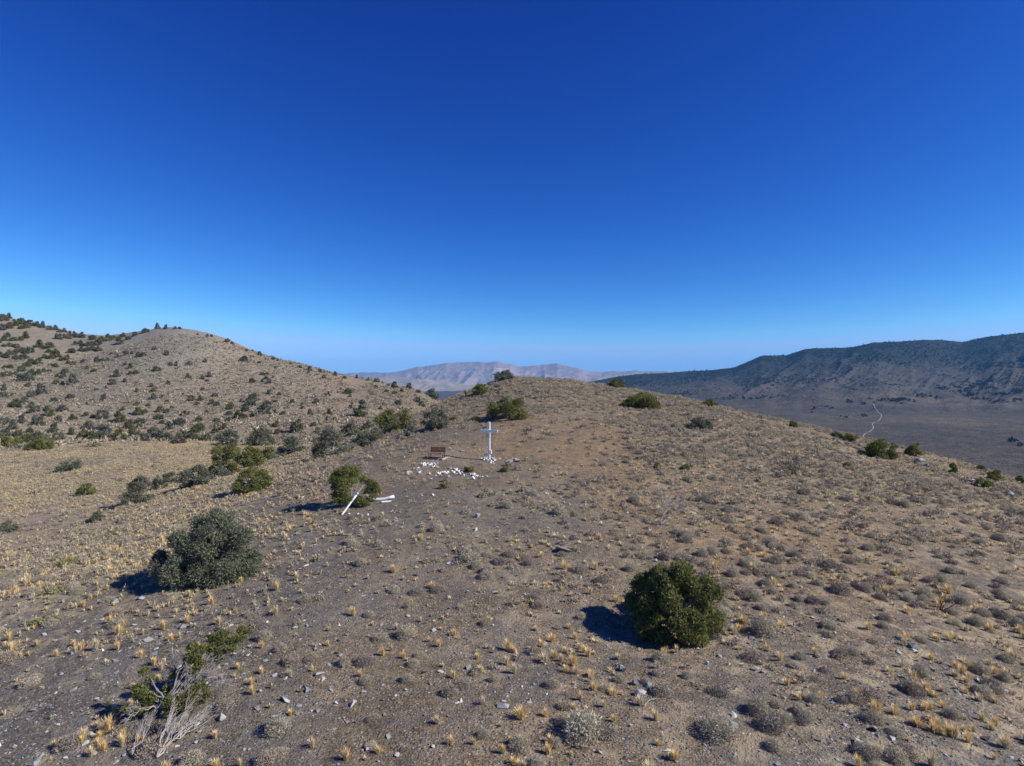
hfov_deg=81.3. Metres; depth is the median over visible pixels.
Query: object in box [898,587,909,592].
sagebrush
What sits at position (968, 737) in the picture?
bunchgrass
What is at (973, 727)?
bunchgrass
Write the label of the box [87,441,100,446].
shrub
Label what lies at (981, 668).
sagebrush
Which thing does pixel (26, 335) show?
juniper tree
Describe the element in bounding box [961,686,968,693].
bunchgrass
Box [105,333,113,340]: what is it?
juniper tree
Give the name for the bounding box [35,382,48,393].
pinyon tree
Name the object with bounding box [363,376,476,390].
hills
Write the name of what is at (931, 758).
bunchgrass
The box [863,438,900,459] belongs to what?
juniper tree
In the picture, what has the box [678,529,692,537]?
sagebrush
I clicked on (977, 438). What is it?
valley ground
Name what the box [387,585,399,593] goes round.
sagebrush
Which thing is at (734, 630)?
bunchgrass
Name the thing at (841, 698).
sagebrush
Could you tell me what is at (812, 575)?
sagebrush
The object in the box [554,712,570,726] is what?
sagebrush
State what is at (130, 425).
juniper tree
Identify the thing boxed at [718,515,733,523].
sagebrush
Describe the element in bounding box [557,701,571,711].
sagebrush
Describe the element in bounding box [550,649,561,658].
bunchgrass
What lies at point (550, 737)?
bunchgrass
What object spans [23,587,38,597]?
sagebrush
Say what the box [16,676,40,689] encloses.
sagebrush
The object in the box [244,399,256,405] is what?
pinyon tree
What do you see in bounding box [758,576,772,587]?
sagebrush
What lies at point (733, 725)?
rock
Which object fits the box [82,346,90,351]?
juniper tree
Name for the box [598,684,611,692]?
sagebrush
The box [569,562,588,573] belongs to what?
sagebrush
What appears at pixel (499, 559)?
sagebrush
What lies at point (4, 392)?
pinyon tree
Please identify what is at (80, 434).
juniper tree
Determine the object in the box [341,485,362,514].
leaning post
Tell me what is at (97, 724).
bunchgrass
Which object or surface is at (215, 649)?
juniper tree
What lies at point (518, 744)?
sagebrush
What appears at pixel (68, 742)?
sagebrush
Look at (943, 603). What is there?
dead shrub
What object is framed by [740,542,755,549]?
sagebrush
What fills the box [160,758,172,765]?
bunchgrass
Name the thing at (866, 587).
sagebrush
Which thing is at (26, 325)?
juniper tree
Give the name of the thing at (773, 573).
sagebrush
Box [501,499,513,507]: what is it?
sagebrush
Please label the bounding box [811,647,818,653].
bunchgrass
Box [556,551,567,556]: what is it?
sagebrush
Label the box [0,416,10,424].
pinyon tree
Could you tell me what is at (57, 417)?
pinyon tree
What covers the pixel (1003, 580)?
sagebrush
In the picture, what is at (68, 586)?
sagebrush
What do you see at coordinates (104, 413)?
pinyon tree
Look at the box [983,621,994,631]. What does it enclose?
bunchgrass
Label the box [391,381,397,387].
juniper tree
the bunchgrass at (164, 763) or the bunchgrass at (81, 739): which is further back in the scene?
the bunchgrass at (81, 739)
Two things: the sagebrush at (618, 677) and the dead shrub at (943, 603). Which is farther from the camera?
the dead shrub at (943, 603)
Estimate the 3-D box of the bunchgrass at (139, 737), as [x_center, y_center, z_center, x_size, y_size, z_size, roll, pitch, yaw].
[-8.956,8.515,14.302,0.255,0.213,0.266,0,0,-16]
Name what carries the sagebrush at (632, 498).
on the ground at (802, 745)
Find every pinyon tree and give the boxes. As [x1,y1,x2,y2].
[0,323,6,330]
[0,383,6,390]
[0,391,9,396]
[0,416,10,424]
[0,429,11,435]
[2,332,10,337]
[4,371,12,375]
[5,418,17,429]
[11,355,19,359]
[15,372,35,381]
[16,413,25,423]
[17,366,26,371]
[19,354,29,358]
[19,396,28,402]
[22,346,35,353]
[26,390,36,396]
[26,401,34,407]
[28,405,40,412]
[31,415,45,425]
[32,430,43,437]
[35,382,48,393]
[38,321,44,327]
[47,421,58,432]
[52,431,66,439]
[53,333,62,339]
[53,415,62,421]
[54,457,81,471]
[57,405,68,411]
[61,368,69,372]
[66,372,79,384]
[66,427,76,434]
[67,348,75,352]
[82,419,94,429]
[88,335,96,339]
[94,431,105,439]
[96,409,110,419]
[98,424,113,436]
[100,393,105,399]
[108,378,116,383]
[111,368,119,376]
[117,474,155,505]
[133,417,146,423]
[140,433,150,440]
[141,328,149,332]
[144,507,263,591]
[146,426,159,434]
[149,392,157,398]
[150,429,164,437]
[150,475,169,489]
[151,414,164,419]
[156,405,163,411]
[158,432,172,440]
[162,420,173,429]
[162,472,177,481]
[172,417,186,425]
[175,430,188,439]
[175,464,213,487]
[187,395,195,400]
[210,465,233,478]
[215,429,239,445]
[220,423,228,429]
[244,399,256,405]
[244,426,277,445]
[247,392,260,400]
[259,400,273,408]
[273,434,308,456]
[289,417,303,431]
[310,425,351,457]
[338,422,359,438]
[352,427,383,446]
[353,399,367,415]
[360,420,374,429]
[394,400,402,404]
[420,406,451,429]
[426,387,438,398]
[493,369,514,381]
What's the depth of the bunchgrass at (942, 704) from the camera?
15.05 m
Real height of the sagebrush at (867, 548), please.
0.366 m
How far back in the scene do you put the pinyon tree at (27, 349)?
373.28 m
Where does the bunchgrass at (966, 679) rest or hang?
on the ground at (802, 745)
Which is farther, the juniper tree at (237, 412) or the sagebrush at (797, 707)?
the juniper tree at (237, 412)
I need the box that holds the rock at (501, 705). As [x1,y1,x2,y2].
[497,702,508,708]
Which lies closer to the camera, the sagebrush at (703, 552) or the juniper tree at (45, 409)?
the sagebrush at (703, 552)
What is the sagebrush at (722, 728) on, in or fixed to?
on the ground at (802, 745)
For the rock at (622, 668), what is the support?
on the ground at (802, 745)
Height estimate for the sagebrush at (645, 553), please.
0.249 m
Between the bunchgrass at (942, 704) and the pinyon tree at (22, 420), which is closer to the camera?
the bunchgrass at (942, 704)
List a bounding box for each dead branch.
[131,699,164,754]
[156,682,215,757]
[636,485,687,523]
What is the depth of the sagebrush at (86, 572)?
27.49 m
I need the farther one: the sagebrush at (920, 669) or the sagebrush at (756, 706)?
the sagebrush at (920, 669)
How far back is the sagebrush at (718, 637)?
18.55 m
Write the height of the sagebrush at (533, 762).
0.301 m
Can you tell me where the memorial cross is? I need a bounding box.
[480,422,497,459]
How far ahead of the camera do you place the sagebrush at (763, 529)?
29.31 m
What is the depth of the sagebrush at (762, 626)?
18.90 m
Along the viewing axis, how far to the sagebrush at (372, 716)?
14.38 m
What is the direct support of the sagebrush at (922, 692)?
on the ground at (802, 745)
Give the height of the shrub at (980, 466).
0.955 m
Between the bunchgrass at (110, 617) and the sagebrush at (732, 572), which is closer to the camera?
the bunchgrass at (110, 617)
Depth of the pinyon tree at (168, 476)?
67.22 m
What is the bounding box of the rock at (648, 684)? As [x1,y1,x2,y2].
[643,681,651,687]
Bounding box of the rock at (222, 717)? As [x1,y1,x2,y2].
[218,713,225,720]
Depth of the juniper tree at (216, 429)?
206.69 m
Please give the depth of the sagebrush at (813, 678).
16.07 m
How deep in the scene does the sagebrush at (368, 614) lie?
20.21 m
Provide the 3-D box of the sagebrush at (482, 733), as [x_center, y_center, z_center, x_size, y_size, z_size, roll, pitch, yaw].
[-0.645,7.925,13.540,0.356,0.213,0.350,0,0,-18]
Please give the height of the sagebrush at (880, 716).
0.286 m
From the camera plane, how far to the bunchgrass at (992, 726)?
14.19 m
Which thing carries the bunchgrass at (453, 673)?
on the ground at (802, 745)
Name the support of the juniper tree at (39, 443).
on the ground at (802, 745)
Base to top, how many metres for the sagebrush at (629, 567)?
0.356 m
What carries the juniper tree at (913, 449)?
on the ground at (802, 745)
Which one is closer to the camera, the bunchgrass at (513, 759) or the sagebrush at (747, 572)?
the bunchgrass at (513, 759)
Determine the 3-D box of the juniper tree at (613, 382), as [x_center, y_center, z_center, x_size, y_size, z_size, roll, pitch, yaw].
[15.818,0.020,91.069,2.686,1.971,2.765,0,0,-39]
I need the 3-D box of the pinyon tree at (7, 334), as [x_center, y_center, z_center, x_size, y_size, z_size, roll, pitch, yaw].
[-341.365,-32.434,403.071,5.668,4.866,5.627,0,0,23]
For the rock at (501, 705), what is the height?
0.101 m
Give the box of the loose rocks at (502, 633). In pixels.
[0,401,1023,765]
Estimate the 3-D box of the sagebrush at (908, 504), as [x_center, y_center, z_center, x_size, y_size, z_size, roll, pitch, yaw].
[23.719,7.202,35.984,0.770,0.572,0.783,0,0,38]
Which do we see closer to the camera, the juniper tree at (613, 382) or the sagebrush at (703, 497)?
the sagebrush at (703, 497)
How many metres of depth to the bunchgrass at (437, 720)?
14.09 m
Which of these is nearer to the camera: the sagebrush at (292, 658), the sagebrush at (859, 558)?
the sagebrush at (292, 658)
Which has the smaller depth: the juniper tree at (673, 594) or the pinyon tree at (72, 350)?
the juniper tree at (673, 594)
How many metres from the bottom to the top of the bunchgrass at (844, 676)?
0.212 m
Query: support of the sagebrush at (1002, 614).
on the ground at (802, 745)
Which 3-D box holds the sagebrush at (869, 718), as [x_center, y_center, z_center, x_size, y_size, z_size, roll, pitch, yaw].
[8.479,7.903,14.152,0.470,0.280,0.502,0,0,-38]
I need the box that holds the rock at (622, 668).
[619,665,625,671]
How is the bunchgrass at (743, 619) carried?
on the ground at (802, 745)
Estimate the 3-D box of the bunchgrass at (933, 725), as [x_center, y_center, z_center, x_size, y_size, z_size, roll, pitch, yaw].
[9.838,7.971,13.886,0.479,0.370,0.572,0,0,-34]
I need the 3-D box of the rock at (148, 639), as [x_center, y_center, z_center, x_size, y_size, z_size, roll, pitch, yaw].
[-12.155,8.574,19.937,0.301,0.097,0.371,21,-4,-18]
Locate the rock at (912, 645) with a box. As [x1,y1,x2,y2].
[907,642,917,649]
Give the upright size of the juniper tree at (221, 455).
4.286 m
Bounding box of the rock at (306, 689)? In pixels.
[302,685,310,691]
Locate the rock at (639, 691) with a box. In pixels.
[635,689,646,696]
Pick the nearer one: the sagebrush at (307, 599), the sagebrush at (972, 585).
the sagebrush at (307, 599)
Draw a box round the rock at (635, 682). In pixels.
[632,679,638,684]
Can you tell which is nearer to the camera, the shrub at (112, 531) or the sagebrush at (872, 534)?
the sagebrush at (872, 534)
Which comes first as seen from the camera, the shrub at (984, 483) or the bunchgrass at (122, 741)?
the bunchgrass at (122, 741)
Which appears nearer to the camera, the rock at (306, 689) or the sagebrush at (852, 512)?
the rock at (306, 689)
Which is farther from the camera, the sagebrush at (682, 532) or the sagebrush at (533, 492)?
the sagebrush at (533, 492)
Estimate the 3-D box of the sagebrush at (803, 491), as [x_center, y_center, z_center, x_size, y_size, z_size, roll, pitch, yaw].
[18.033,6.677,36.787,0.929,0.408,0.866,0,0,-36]
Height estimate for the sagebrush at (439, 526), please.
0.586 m
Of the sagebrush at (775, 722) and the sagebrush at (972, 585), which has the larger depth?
the sagebrush at (972, 585)
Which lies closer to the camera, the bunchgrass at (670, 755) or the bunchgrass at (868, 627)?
the bunchgrass at (670, 755)
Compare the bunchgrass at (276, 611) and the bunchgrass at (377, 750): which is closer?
the bunchgrass at (377, 750)
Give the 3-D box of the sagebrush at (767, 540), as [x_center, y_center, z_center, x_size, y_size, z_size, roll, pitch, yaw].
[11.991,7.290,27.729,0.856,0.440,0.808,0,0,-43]
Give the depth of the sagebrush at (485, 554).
25.23 m
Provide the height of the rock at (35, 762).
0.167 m
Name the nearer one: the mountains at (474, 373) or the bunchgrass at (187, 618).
the bunchgrass at (187, 618)
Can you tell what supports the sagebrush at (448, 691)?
on the ground at (802, 745)
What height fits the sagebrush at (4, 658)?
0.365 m
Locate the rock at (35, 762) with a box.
[27,757,41,765]
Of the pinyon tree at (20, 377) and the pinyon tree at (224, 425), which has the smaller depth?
the pinyon tree at (224, 425)
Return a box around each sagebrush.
[0,583,14,590]
[0,625,5,632]
[0,641,20,652]
[0,649,22,663]
[2,579,16,586]
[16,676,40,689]
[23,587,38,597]
[27,673,43,679]
[30,575,42,583]
[34,568,44,574]
[34,586,43,594]
[38,574,54,581]
[41,618,59,627]
[51,733,81,754]
[52,552,65,560]
[53,613,67,621]
[62,568,79,576]
[65,581,81,589]
[66,563,77,569]
[68,585,85,594]
[77,569,90,576]
[87,672,101,680]
[90,566,100,571]
[100,580,111,587]
[100,595,115,603]
[106,617,129,629]
[107,606,126,617]
[111,711,124,720]
[119,536,133,546]
[135,733,172,761]
[140,552,151,561]
[166,742,174,751]
[169,523,185,530]
[178,748,205,765]
[215,698,234,712]
[226,623,241,633]
[251,618,265,626]
[253,747,280,765]
[255,629,272,642]
[263,713,291,737]
[268,578,278,586]
[271,746,290,761]
[273,641,287,653]
[282,652,302,668]
[298,594,315,603]
[302,651,318,663]
[337,655,350,667]
[344,535,355,545]
[349,541,361,547]
[352,556,362,564]
[355,652,376,667]
[356,558,367,566]
[359,674,373,685]
[362,610,374,617]
[364,740,377,750]
[366,713,380,723]
[371,514,384,520]
[371,632,389,643]
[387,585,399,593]
[396,624,417,639]
[400,673,414,682]
[407,658,419,667]
[408,586,423,595]
[414,650,425,658]
[430,520,444,531]
[430,584,445,593]
[441,683,459,696]
[456,678,473,690]
[457,547,480,563]
[470,560,482,568]
[471,544,482,554]
[471,664,485,676]
[477,728,490,739]
[478,550,492,557]
[479,564,494,573]
[479,569,494,580]
[479,619,489,626]
[488,674,500,682]
[492,556,505,564]
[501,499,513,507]
[502,549,517,557]
[505,558,515,563]
[507,732,530,754]
[519,553,531,559]
[521,559,532,565]
[526,593,539,600]
[527,489,537,495]
[527,645,542,655]
[527,753,547,765]
[531,599,545,609]
[544,678,559,688]
[549,736,562,748]
[550,504,567,516]
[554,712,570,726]
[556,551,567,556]
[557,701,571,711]
[561,705,605,748]
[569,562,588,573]
[576,611,586,619]
[591,721,617,741]
[594,575,609,584]
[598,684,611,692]
[613,672,626,683]
[624,562,636,571]
[627,492,641,502]
[638,550,649,556]
[639,676,652,683]
[649,682,671,696]
[650,650,671,665]
[651,668,661,676]
[656,550,674,560]
[671,525,684,534]
[675,552,688,559]
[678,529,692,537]
[678,534,692,542]
[680,670,692,679]
[695,547,708,556]
[695,711,738,744]
[696,493,710,501]
[706,544,721,554]
[706,632,723,641]
[706,684,731,698]
[715,606,733,617]
[717,597,729,606]
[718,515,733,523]
[719,580,730,589]
[721,547,732,553]
[722,504,735,510]
[722,615,728,627]
[726,566,739,576]
[728,595,739,600]
[735,588,748,596]
[738,617,749,624]
[739,558,752,567]
[739,568,752,575]
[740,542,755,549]
[740,649,769,662]
[742,587,751,593]
[744,555,759,565]
[745,695,771,716]
[748,566,767,576]
[748,589,762,601]
[749,613,776,637]
[755,525,769,533]
[755,602,766,609]
[756,711,786,735]
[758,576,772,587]
[760,536,778,543]
[763,555,774,562]
[764,587,778,594]
[765,619,779,629]
[765,736,785,753]
[766,569,781,579]
[767,543,779,548]
[768,517,784,523]
[768,553,783,563]
[768,697,783,708]
[774,709,795,726]
[786,550,801,558]
[787,581,798,587]
[788,660,802,669]
[790,568,806,576]
[791,702,808,715]
[792,509,809,519]
[792,650,808,660]
[793,593,805,601]
[793,716,809,725]
[796,708,816,723]
[798,488,811,494]
[801,565,814,573]
[803,571,817,578]
[805,692,825,704]
[806,594,820,604]
[808,675,819,682]
[812,578,824,586]
[818,558,841,571]
[818,597,830,604]
[820,617,834,625]
[820,621,836,630]
[829,579,852,596]
[831,647,848,656]
[834,693,850,703]
[836,573,850,580]
[839,562,849,570]
[843,556,856,564]
[844,510,857,515]
[846,646,860,654]
[846,690,868,705]
[848,553,865,563]
[852,738,874,757]
[854,684,883,705]
[857,581,874,593]
[857,745,880,763]
[858,710,879,725]
[860,542,874,550]
[863,575,885,586]
[864,543,875,549]
[865,531,878,537]
[866,708,886,725]
[867,760,884,765]
[872,744,884,757]
[873,592,887,601]
[876,572,889,578]
[876,620,889,628]
[877,611,893,621]
[881,745,909,765]
[884,588,897,596]
[885,498,901,504]
[886,724,905,738]
[888,565,900,574]
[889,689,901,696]
[890,740,919,761]
[896,676,919,695]
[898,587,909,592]
[899,499,911,507]
[900,591,916,599]
[901,593,915,602]
[903,682,927,699]
[909,517,919,523]
[912,662,932,678]
[914,586,934,598]
[914,634,929,644]
[915,600,926,608]
[916,594,930,604]
[921,575,937,583]
[935,574,947,581]
[940,705,963,720]
[943,564,958,573]
[943,606,958,615]
[949,592,973,606]
[949,617,963,626]
[964,580,978,589]
[968,613,986,627]
[968,661,993,676]
[969,683,994,699]
[971,684,986,695]
[972,550,988,555]
[972,607,989,616]
[973,537,989,545]
[980,523,993,528]
[980,676,1004,691]
[982,608,992,616]
[982,681,1003,696]
[988,607,1012,619]
[989,533,1006,541]
[991,589,1002,595]
[994,574,1012,585]
[995,670,1013,683]
[997,591,1010,600]
[997,652,1016,664]
[1006,616,1022,627]
[1008,595,1020,603]
[1012,620,1023,629]
[1015,612,1023,621]
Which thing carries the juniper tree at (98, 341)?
on the ground at (802, 745)
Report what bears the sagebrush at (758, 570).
on the ground at (802, 745)
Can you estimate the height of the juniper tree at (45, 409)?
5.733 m
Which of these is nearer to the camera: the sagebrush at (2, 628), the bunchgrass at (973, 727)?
the bunchgrass at (973, 727)
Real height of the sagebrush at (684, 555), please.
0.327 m
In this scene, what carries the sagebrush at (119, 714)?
on the ground at (802, 745)
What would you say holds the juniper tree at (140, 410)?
on the ground at (802, 745)
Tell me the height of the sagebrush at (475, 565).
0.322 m
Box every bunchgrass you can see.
[5,631,12,640]
[6,641,16,650]
[19,576,28,584]
[21,572,34,581]
[32,639,41,645]
[36,580,44,587]
[72,645,78,653]
[74,641,83,649]
[76,726,94,738]
[79,734,84,742]
[87,744,95,756]
[91,718,100,727]
[92,638,101,649]
[92,734,105,746]
[94,729,106,738]
[96,714,119,733]
[96,739,109,752]
[103,698,111,706]
[105,614,114,623]
[110,703,118,712]
[112,624,126,635]
[112,641,120,649]
[117,731,129,747]
[124,697,135,705]
[133,734,142,741]
[136,649,145,657]
[150,656,158,664]
[154,660,165,669]
[158,620,166,629]
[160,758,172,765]
[163,633,174,640]
[181,614,192,622]
[209,595,214,604]
[210,758,220,765]
[211,615,225,624]
[212,729,221,738]
[248,677,254,684]
[249,685,255,694]
[259,665,264,673]
[272,581,280,590]
[273,605,280,614]
[286,708,293,715]
[304,735,316,748]
[339,746,350,760]
[349,606,356,615]
[374,744,381,754]
[380,646,385,655]
[390,563,397,572]
[400,649,407,658]
[433,716,442,724]
[447,734,456,746]
[450,670,457,678]
[451,628,458,635]
[479,695,489,704]
[499,742,506,753]
[504,637,513,651]
[504,656,510,665]
[507,755,517,765]
[510,661,517,673]
[512,703,528,720]
[513,758,522,765]
[521,758,528,765]
[537,637,546,648]
[538,650,553,663]
[540,706,550,716]
[543,742,553,754]
[547,733,553,744]
[548,631,557,643]
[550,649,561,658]
[560,561,567,569]
[563,645,568,653]
[563,664,568,671]
[567,653,579,665]
[573,665,579,674]
[577,691,584,700]
[584,646,590,656]
[587,672,593,681]
[591,680,596,690]
[593,561,598,569]
[607,686,617,696]
[634,693,644,705]
[644,757,656,765]
[651,708,659,721]
[667,750,677,759]
[671,747,682,760]
[731,623,738,634]
[741,613,746,624]
[783,676,790,685]
[798,689,807,697]
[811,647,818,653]
[841,672,847,679]
[852,752,863,765]
[863,621,873,629]
[870,697,882,712]
[885,666,893,673]
[888,703,900,714]
[891,566,902,576]
[895,632,914,640]
[898,658,907,667]
[906,666,917,679]
[907,700,915,710]
[907,716,920,723]
[912,717,924,727]
[921,702,928,710]
[922,679,931,687]
[923,717,946,735]
[923,748,940,765]
[925,686,932,695]
[926,699,933,709]
[927,651,935,660]
[934,634,941,641]
[935,714,944,725]
[937,700,946,708]
[940,726,946,735]
[945,582,953,593]
[946,631,953,640]
[946,728,956,737]
[948,723,964,738]
[949,668,961,677]
[953,660,959,668]
[956,663,965,673]
[960,657,973,669]
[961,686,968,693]
[962,623,969,631]
[962,674,969,682]
[964,729,971,742]
[970,722,976,732]
[974,690,982,701]
[978,710,985,720]
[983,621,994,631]
[985,719,995,730]
[986,658,991,664]
[988,712,1000,725]
[990,752,996,759]
[991,665,998,673]
[991,695,999,703]
[998,731,1017,748]
[1006,647,1018,658]
[1013,623,1023,633]
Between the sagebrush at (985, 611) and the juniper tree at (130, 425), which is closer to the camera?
the sagebrush at (985, 611)
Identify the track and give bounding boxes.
[863,404,881,436]
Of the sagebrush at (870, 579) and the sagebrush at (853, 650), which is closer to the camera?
the sagebrush at (853, 650)
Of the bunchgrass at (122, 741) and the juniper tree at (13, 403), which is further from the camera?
the juniper tree at (13, 403)
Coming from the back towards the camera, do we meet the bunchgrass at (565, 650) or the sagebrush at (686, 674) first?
the bunchgrass at (565, 650)
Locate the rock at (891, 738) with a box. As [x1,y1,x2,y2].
[888,735,895,740]
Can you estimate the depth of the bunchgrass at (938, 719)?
14.13 m
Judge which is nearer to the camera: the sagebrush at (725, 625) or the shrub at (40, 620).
the sagebrush at (725, 625)
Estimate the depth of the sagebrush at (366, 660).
17.04 m
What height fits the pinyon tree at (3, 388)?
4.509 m
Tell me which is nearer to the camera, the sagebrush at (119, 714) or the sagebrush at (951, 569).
the sagebrush at (119, 714)
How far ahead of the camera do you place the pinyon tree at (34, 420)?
216.21 m
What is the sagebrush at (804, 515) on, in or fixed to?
on the ground at (802, 745)
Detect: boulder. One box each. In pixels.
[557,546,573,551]
[913,457,926,462]
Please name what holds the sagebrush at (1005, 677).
on the ground at (802, 745)
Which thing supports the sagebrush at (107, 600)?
on the ground at (802, 745)
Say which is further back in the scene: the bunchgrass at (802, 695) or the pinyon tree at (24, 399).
the pinyon tree at (24, 399)
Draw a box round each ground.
[0,317,1023,765]
[421,390,1023,477]
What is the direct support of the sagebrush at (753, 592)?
on the ground at (802, 745)
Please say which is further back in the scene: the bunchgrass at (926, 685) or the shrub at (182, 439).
the shrub at (182, 439)
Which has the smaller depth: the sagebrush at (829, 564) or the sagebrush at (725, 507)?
the sagebrush at (829, 564)
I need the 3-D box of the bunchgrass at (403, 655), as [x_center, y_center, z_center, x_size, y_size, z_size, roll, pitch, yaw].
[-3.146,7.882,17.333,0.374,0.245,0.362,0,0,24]
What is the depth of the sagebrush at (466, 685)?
15.69 m
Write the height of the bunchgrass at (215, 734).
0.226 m
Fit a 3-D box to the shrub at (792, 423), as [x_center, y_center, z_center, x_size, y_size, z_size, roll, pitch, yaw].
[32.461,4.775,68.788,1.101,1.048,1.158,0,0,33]
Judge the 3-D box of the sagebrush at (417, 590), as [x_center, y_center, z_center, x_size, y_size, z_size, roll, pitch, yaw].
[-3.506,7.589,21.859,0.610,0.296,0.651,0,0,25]
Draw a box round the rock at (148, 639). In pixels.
[143,636,152,641]
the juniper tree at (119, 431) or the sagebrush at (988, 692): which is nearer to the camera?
the sagebrush at (988, 692)
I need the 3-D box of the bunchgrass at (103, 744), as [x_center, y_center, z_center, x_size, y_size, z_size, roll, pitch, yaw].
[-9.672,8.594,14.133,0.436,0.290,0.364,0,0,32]
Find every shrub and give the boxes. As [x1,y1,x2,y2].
[0,520,18,532]
[29,615,52,625]
[38,584,67,595]
[56,556,79,567]
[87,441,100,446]
[89,509,106,522]
[104,530,118,536]
[169,434,186,443]
[403,421,416,435]
[438,481,449,488]
[463,466,474,472]
[470,415,479,420]
[500,466,508,471]
[654,461,660,466]
[680,463,689,469]
[770,451,805,478]
[788,420,797,426]
[830,431,842,436]
[842,461,851,467]
[928,589,961,610]
[947,462,958,472]
[975,478,993,487]
[976,464,986,471]
[986,469,1004,481]
[1015,475,1023,484]
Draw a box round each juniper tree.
[0,434,24,447]
[3,351,10,357]
[7,398,21,407]
[12,429,22,436]
[15,336,23,340]
[15,347,24,351]
[18,317,27,323]
[19,433,34,442]
[22,331,29,338]
[22,362,31,366]
[22,434,55,450]
[23,323,30,328]
[25,427,33,432]
[31,321,39,325]
[33,357,42,363]
[33,369,41,374]
[35,339,43,347]
[41,405,55,416]
[43,341,54,348]
[52,350,60,357]
[66,393,74,398]
[67,414,77,419]
[75,482,96,495]
[76,431,86,438]
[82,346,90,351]
[82,430,98,438]
[93,338,101,344]
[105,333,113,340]
[108,428,126,440]
[112,411,126,422]
[115,337,123,344]
[120,624,252,723]
[123,419,134,427]
[127,427,143,437]
[133,406,144,415]
[152,366,161,371]
[185,432,199,439]
[189,422,204,432]
[194,415,203,421]
[199,434,211,440]
[207,441,240,473]
[210,427,219,433]
[226,403,235,409]
[231,464,273,493]
[232,445,265,467]
[234,410,245,417]
[260,446,275,458]
[272,420,279,426]
[274,428,282,433]
[326,408,332,414]
[327,465,381,507]
[343,387,351,393]
[355,410,365,416]
[372,408,414,431]
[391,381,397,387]
[471,383,486,394]
[485,396,527,419]
[607,378,624,387]
[620,391,661,408]
[623,560,725,646]
[685,416,713,429]
[702,399,718,405]
[840,432,856,440]
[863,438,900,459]
[904,442,923,455]
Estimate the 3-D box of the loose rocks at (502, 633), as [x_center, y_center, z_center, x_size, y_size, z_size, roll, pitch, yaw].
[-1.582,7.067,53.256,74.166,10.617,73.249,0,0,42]
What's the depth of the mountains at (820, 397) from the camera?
2900.90 m
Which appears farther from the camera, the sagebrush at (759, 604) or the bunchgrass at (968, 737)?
the sagebrush at (759, 604)
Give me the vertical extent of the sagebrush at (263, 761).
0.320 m
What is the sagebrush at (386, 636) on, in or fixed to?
on the ground at (802, 745)
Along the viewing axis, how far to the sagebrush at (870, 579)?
23.75 m
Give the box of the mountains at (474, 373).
[343,361,693,384]
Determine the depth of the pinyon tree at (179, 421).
229.65 m
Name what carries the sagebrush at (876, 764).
on the ground at (802, 745)
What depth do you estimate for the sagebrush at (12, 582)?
27.16 m
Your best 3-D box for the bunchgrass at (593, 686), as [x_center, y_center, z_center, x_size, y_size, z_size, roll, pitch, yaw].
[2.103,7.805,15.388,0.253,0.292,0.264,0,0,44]
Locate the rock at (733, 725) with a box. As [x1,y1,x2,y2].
[729,720,737,730]
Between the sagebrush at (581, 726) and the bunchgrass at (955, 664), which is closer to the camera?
the sagebrush at (581, 726)
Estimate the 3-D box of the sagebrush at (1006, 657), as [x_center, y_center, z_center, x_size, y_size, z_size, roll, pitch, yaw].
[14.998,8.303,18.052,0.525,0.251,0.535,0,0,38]
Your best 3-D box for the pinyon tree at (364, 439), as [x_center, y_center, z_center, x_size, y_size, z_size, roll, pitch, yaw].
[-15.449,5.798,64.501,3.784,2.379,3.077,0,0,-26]
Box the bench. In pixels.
[428,446,445,458]
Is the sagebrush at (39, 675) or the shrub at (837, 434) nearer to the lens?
the sagebrush at (39, 675)
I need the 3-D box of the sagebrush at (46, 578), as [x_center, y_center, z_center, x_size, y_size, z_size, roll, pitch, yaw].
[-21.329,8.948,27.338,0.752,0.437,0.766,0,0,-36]
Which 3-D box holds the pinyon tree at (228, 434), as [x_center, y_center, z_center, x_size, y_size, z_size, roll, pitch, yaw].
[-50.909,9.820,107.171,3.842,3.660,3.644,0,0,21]
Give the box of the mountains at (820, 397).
[591,333,1023,414]
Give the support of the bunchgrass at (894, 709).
on the ground at (802, 745)
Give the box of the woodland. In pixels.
[615,332,1023,446]
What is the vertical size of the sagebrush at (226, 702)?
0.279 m
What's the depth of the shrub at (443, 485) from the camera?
36.95 m
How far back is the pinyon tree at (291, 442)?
78.24 m
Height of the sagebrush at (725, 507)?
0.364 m
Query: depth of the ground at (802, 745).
20.86 m
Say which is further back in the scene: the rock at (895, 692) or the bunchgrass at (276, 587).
the bunchgrass at (276, 587)
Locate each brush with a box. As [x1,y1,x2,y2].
[0,334,440,450]
[0,375,1023,738]
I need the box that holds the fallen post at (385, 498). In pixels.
[365,495,394,500]
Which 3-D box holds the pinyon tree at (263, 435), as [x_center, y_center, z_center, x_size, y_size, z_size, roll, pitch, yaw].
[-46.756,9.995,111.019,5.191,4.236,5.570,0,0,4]
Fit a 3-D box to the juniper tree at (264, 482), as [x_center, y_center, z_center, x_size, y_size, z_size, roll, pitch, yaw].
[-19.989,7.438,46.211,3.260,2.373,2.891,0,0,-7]
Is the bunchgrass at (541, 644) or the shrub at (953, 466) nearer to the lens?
the bunchgrass at (541, 644)
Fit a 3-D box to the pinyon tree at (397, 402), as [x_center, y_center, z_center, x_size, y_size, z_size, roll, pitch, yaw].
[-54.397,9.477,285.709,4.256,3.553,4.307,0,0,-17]
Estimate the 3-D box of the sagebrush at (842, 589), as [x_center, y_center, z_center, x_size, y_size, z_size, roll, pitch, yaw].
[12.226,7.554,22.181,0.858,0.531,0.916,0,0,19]
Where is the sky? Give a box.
[0,0,1023,373]
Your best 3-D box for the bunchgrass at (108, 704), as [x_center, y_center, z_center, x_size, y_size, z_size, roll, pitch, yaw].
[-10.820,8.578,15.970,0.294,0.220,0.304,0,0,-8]

